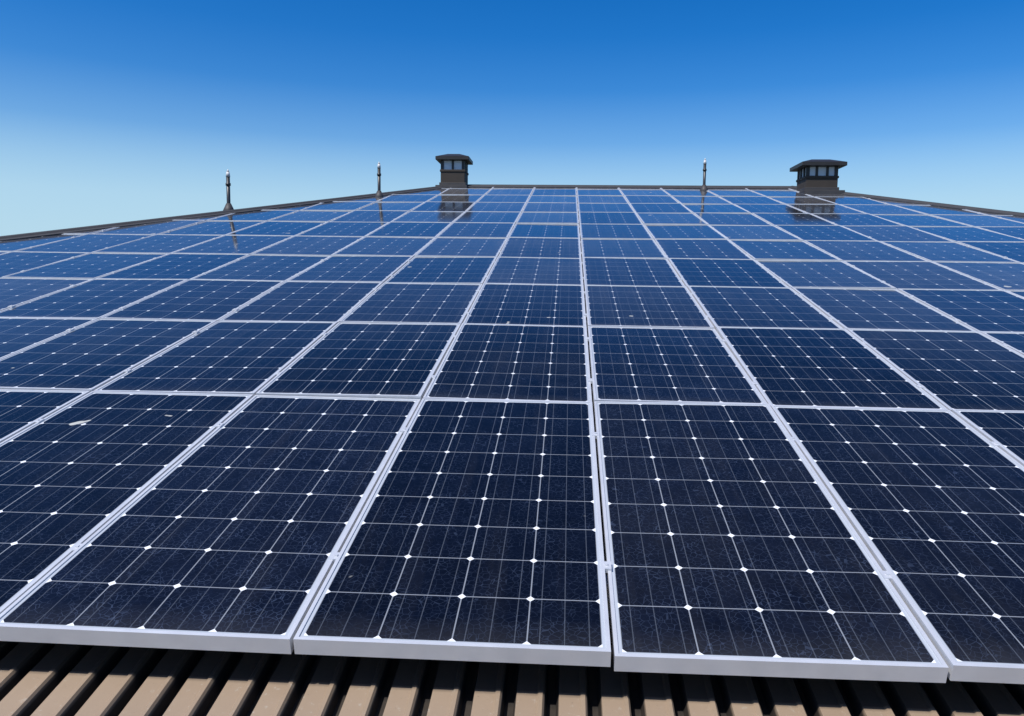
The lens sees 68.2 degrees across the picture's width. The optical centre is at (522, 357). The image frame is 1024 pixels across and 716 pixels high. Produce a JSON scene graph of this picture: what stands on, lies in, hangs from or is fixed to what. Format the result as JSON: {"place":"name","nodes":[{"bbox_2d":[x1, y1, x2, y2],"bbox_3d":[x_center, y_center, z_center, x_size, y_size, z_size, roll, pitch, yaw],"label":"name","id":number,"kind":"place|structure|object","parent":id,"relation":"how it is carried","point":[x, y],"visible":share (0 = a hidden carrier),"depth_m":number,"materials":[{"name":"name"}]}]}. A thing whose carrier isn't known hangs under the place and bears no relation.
{"place":"outdoors","nodes":[
{"label":"outdoors","id":0,"kind":"place"},
{"bbox_2d":[0,0,1023,235],"label":"sky","id":1,"kind":"structure","parent":0,"point":[112,111],"materials":[{"name":"blue"}]},
{"bbox_3d":[0.755,3.143,13.102,21.019,5.454,30.557,1,6,3],"label":"building","id":2,"kind":"object","parent":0,"visible":0},
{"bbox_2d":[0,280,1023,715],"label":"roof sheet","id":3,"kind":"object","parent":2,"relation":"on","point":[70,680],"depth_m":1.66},
{"bbox_2d":[375,162,383,196],"bbox_3d":[-2.075,-2.434,10.937,0.200,0.790,0.200,1,6,3],"label":"vent pipe","id":4,"kind":"object","parent":3,"relation":"on","point":[378,193],"visible":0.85,"depth_m":10.90,"materials":[{"name":"silver metal"}]},
{"bbox_2d":[435,154,472,187],"bbox_3d":[-1.145,-2.897,12.628,0.550,0.985,0.635,1,6,3],"label":"chimney","id":5,"kind":"object","parent":3,"relation":"on","point":[454,171],"visible":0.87,"depth_m":12.45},
{"bbox_2d":[0,187,1023,683],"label":"solar panels","id":6,"kind":"object","parent":3,"relation":"on","point":[744,531],"visible":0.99,"depth_m":2.68,"materials":[{"name":"glass"},{"name":"silicon"},{"name":"aluminium"}]},
{"bbox_2d":[8,187,1023,617],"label":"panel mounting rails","id":7,"kind":"object","parent":3,"relation":"on","point":[406,429],"visible":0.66,"depth_m":3.73,"materials":[{"name":"metal"}]},
{"bbox_2d":[700,159,707,190],"bbox_3d":[2.866,-2.748,11.932,0.200,0.790,0.200,1,6,3],"label":"vent pipe","id":8,"kind":"object","parent":3,"relation":"on","point":[704,187],"visible":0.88,"depth_m":11.90,"materials":[{"name":"silver metal"}]},
{"bbox_2d":[790,159,846,193],"bbox_3d":[4.532,-2.556,11.635,0.660,0.950,0.725,1,6,3],"label":"chimney","id":9,"kind":"object","parent":3,"relation":"on","point":[817,176],"visible":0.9,"depth_m":11.42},
{"bbox_2d":[0,184,1023,240],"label":"roof edge","id":10,"kind":"object","parent":2,"relation":"on","point":[58,231],"visible":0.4,"depth_m":9.90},
{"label":"roof hip faces","id":11,"kind":"object","parent":2,"relation":"on","visible":0},
{"bbox_2d":[223,169,233,210],"bbox_3d":[-3.612,-1.915,9.289,0.200,0.790,0.200,1,6,3],"label":"vent pipe","id":12,"kind":"object","parent":11,"relation":"on","point":[228,206],"visible":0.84,"depth_m":9.26,"materials":[{"name":"silver metal"}]}
]}

